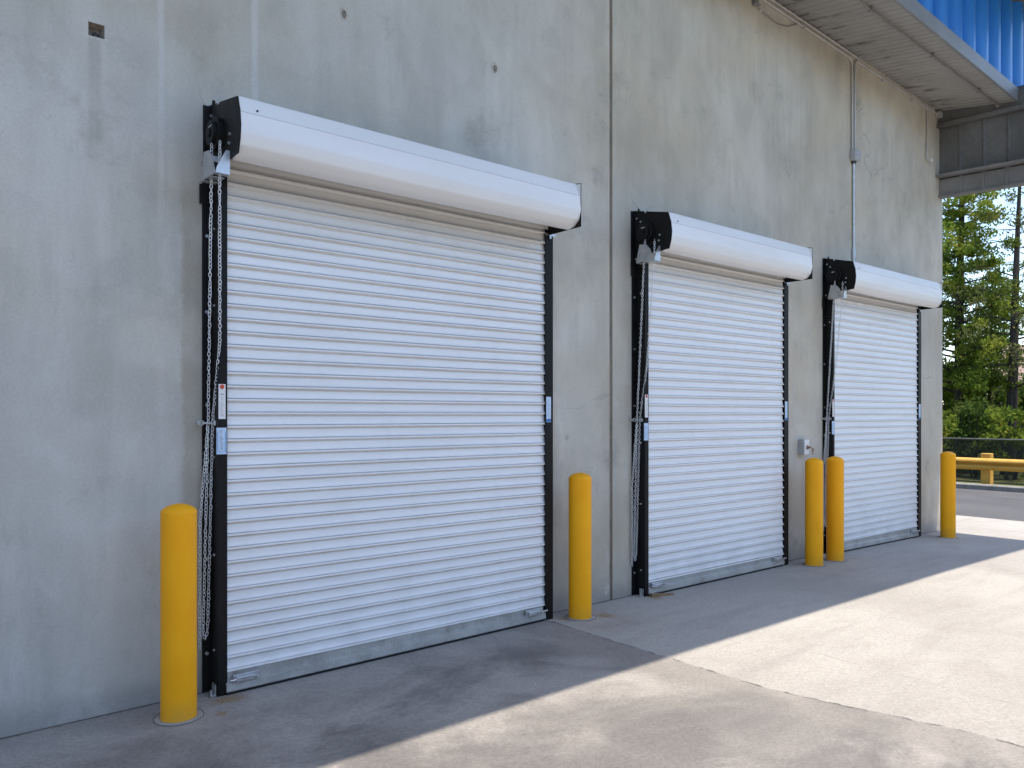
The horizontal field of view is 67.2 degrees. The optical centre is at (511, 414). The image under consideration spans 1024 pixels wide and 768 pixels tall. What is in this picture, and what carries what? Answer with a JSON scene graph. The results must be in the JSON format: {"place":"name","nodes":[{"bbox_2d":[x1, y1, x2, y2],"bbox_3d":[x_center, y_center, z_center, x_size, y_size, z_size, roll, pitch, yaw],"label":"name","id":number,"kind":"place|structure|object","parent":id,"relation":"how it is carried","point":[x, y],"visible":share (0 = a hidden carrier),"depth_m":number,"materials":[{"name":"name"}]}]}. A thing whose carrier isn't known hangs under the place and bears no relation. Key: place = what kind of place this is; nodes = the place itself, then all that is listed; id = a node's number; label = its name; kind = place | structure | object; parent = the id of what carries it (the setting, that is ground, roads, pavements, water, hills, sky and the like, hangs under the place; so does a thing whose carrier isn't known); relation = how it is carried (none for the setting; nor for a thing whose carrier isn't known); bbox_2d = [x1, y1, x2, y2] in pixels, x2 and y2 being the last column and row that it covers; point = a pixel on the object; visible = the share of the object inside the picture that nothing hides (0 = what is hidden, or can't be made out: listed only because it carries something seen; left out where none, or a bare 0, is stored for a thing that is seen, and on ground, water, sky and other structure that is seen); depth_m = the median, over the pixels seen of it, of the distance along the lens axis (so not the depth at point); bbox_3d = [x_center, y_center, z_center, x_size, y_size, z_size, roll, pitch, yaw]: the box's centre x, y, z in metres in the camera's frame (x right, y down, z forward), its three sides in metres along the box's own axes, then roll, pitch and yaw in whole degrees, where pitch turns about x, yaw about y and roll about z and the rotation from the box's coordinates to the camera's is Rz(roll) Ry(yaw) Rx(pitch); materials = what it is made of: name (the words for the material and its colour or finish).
{"place":"outdoors","nodes":[
{"label":"outdoors","id":0,"kind":"place"},
{"bbox_2d":[0,515,1023,767],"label":"concrete apron","id":1,"kind":"object","parent":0,"point":[906,653],"depth_m":4.25,"materials":[{"name":"grey concrete"}]},
{"bbox_2d":[153,503,203,725],"bbox_3d":[-1.701,1.000,3.932,0.241,1.089,0.241,0,0,-39],"label":"bollard","id":2,"kind":"object","parent":1,"relation":"on","point":[178,614],"visible":1,"depth_m":3.86,"materials":[{"name":"metal"}]},
{"bbox_2d":[564,473,595,620],"bbox_3d":[0.513,0.984,5.808,0.241,1.089,0.241,0,0,-24],"label":"bollard","id":3,"kind":"object","parent":1,"relation":"on","point":[580,546],"visible":1,"depth_m":5.73,"materials":[{"name":"metal"}]},
{"bbox_2d":[650,593,673,596],"bbox_3d":[1.266,1.515,6.495,0.217,0.025,0.032,0,0,-20],"label":"wood wedge","id":4,"kind":"object","parent":1,"relation":"on","point":[658,594],"visible":1,"depth_m":6.47,"materials":[{"name":"brown wood"}]},
{"bbox_2d":[802,458,826,566],"bbox_3d":[3.071,0.985,7.830,0.241,1.089,0.241,0,0,-8],"label":"bollard","id":5,"kind":"object","parent":1,"relation":"on","point":[813,512],"visible":1,"depth_m":7.76,"materials":[{"name":"metal"}]},
{"bbox_2d":[823,456,846,561],"bbox_3d":[3.396,0.985,8.096,0.241,1.089,0.241,0,0,7],"label":"bollard","id":6,"kind":"object","parent":1,"relation":"on","point":[834,508],"visible":0.99,"depth_m":8.02,"materials":[{"name":"metal"}]},
{"bbox_2d":[937,451,958,538],"bbox_3d":[5.532,1.014,9.772,0.241,1.089,0.241,0,0,23],"label":"bollard","id":7,"kind":"object","parent":1,"relation":"on","point":[947,494],"visible":1,"depth_m":9.71,"materials":[{"name":"metal"}]},
{"bbox_2d":[942,186,1023,404],"label":"sky","id":8,"kind":"structure","parent":0,"point":[1000,200],"materials":[{"name":"white"}]},
{"bbox_2d":[956,488,1023,521],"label":"road","id":9,"kind":"structure","parent":0,"point":[1002,505],"depth_m":13.55,"materials":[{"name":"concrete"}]},
{"bbox_2d":[956,481,1023,485],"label":"lawn","id":10,"kind":"structure","parent":0,"point":[993,484],"depth_m":18.04,"materials":[{"name":"plant"}]},
{"bbox_2d":[942,410,965,437],"bbox_3d":[11.485,0.823,20.853,1.768,1.994,1.467,0,0,-39],"label":"shrub","id":11,"kind":"object","parent":10,"relation":"on","point":[946,422],"visible":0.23,"depth_m":20.54,"materials":[{"name":"green plant"}]},
{"bbox_2d":[942,368,996,437],"bbox_3d":[14.049,0.096,24.410,2.570,3.409,2.548,0,0,-39],"label":"shrub","id":12,"kind":"object","parent":10,"relation":"on","point":[946,407],"visible":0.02,"depth_m":24.09,"materials":[{"name":"green plant"}]},
{"bbox_2d":[952,396,1006,438],"bbox_3d":[12.317,0.663,20.414,1.169,2.323,1.474,0,0,-7],"label":"shrub","id":13,"kind":"object","parent":10,"relation":"on","point":[968,412],"visible":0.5,"depth_m":20.40,"materials":[{"name":"green plant"}]},
{"bbox_2d":[942,271,1023,437],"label":"tree","id":14,"kind":"object","parent":10,"relation":"on","point":[992,387],"visible":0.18,"depth_m":22.30,"materials":[{"name":"green plant"}]},
{"bbox_2d":[942,250,1023,433],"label":"tree","id":15,"kind":"object","parent":10,"relation":"on","point":[1020,333],"visible":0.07,"depth_m":24.41,"materials":[{"name":"green plant"}]},
{"bbox_2d":[942,188,1023,437],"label":"tree","id":16,"kind":"object","parent":10,"relation":"on","point":[963,384],"visible":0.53,"depth_m":21.65,"materials":[{"name":"green plant"}]},
{"bbox_2d":[942,437,1023,484],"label":"fence","id":17,"kind":"object","parent":10,"relation":"on","point":[997,448],"depth_m":18.43,"materials":[{"name":"black metal"}]},
{"bbox_2d":[946,187,1023,438],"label":"tree","id":18,"kind":"object","parent":10,"relation":"on","point":[1013,364],"visible":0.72,"depth_m":20.99,"materials":[{"name":"green plant"}]},
{"bbox_2d":[956,453,1023,484],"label":"guardrail","id":19,"kind":"object","parent":10,"relation":"on","point":[987,464],"visible":0.17,"depth_m":16.38,"materials":[{"name":"yellow metal"}]},
{"bbox_2d":[978,405,1023,438],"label":"shrub","id":20,"kind":"object","parent":10,"relation":"on","point":[1001,427],"visible":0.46,"depth_m":19.48,"materials":[{"name":"green plant"}]},
{"bbox_2d":[985,386,1023,427],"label":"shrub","id":21,"kind":"object","parent":10,"relation":"on","point":[1002,404],"depth_m":26.10,"materials":[{"name":"green plant"}]},
{"bbox_2d":[992,345,1023,391],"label":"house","id":22,"kind":"structure","parent":10,"relation":"on","point":[1022,370],"depth_m":37.46,"materials":[{"name":"white"}]},
{"bbox_2d":[1000,382,1023,426],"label":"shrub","id":23,"kind":"object","parent":10,"relation":"on","point":[1022,397],"visible":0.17,"depth_m":22.95,"materials":[{"name":"green plant"}]},
{"label":"ground","id":24,"kind":"structure","parent":0,"visible":0},
{"bbox_2d":[0,0,941,737],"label":"concrete wall","id":25,"kind":"structure","parent":24,"relation":"on","point":[734,114],"depth_m":4.80,"materials":[{"name":"concrete"}]},
{"bbox_2d":[196,96,580,697],"bbox_3d":[-0.594,-0.097,4.886,2.610,3.277,0.482,0,0,-39],"label":"roll up door","id":26,"kind":"structure","parent":25,"relation":"attached to","point":[377,396],"depth_m":4.75,"materials":[{"name":"white paint"}]},
{"bbox_2d":[629,208,812,596],"bbox_3d":[2.005,-0.103,7.060,2.351,3.264,0.410,0,0,-39],"label":"roll up door","id":27,"kind":"structure","parent":25,"relation":"attached to","point":[710,408],"depth_m":6.97,"materials":[{"name":"white paint"}]},
{"bbox_2d":[752,0,801,26],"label":"cable","id":28,"kind":"object","parent":25,"relation":"attached to","point":[755,3],"visible":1,"depth_m":7.67,"materials":[{"name":"grey metal"}]},
{"bbox_2d":[798,439,813,454],"bbox_3d":[3.119,0.345,8.159,0.131,0.160,0.118,0,0,-39],"label":"key switch","id":29,"kind":"object","parent":25,"relation":"attached to","point":[803,446],"visible":1,"depth_m":8.13,"materials":[{"name":"metal"}]},
{"bbox_2d":[762,0,852,149],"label":"conduit","id":30,"kind":"object","parent":25,"relation":"attached to","point":[807,29],"visible":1,"depth_m":8.64,"materials":[{"name":"metal"}]},
{"bbox_2d":[770,0,859,59],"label":"conduit","id":31,"kind":"object","parent":25,"relation":"attached to","point":[812,27],"visible":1,"depth_m":8.32,"materials":[{"name":"metal"}]},
{"bbox_2d":[852,163,855,261],"bbox_3d":[3.943,-2.335,8.888,0.045,1.170,0.045,0,0,-39],"label":"conduit","id":32,"kind":"object","parent":25,"relation":"attached to","point":[853,215],"visible":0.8,"depth_m":8.88,"materials":[{"name":"metal"}]},
{"bbox_2d":[850,149,860,163],"bbox_3d":[3.953,-2.967,8.876,0.124,0.145,0.090,0,0,-39],"label":"junction box","id":33,"kind":"object","parent":25,"relation":"attached to","point":[855,155],"visible":1,"depth_m":8.84,"materials":[{"name":"grey metal"}]},
{"bbox_2d":[821,257,941,552],"bbox_3d":[4.405,-0.091,9.055,2.353,3.288,0.362,0,0,-39],"label":"roll up door","id":34,"kind":"structure","parent":25,"relation":"attached to","point":[871,418],"depth_m":9.01,"materials":[{"name":"white paint"}]},
{"bbox_2d":[854,61,942,148],"bbox_3d":[4.866,-3.573,9.622,2.321,1.067,0.067,0,0,-39],"label":"conduit","id":35,"kind":"object","parent":25,"relation":"attached to","point":[939,114],"visible":0.97,"depth_m":9.15,"materials":[{"name":"metal"}]},
{"bbox_2d":[776,0,1023,198],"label":"roof eave","id":36,"kind":"object","parent":25,"relation":"attached to","point":[977,44],"visible":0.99,"depth_m":9.30,"materials":[{"name":"blue paint"}]},
{"bbox_2d":[856,0,999,107],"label":"pipe","id":37,"kind":"object","parent":36,"relation":"hanging from","point":[931,55],"visible":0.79,"depth_m":8.50,"materials":[{"name":"grey metal"}]},
{"bbox_2d":[919,103,932,161],"bbox_3d":[5.416,-3.685,10.069,0.297,0.719,0.061,0,0,-39],"label":"conduit","id":38,"kind":"object","parent":25,"relation":"attached to","point":[928,159],"visible":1,"depth_m":10.12,"materials":[{"name":"metal"}]},
{"bbox_2d":[956,482,1023,492],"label":"curb","id":39,"kind":"structure","parent":24,"relation":"on","point":[1004,488],"depth_m":16.03,"materials":[{"name":"concrete"}]}
]}

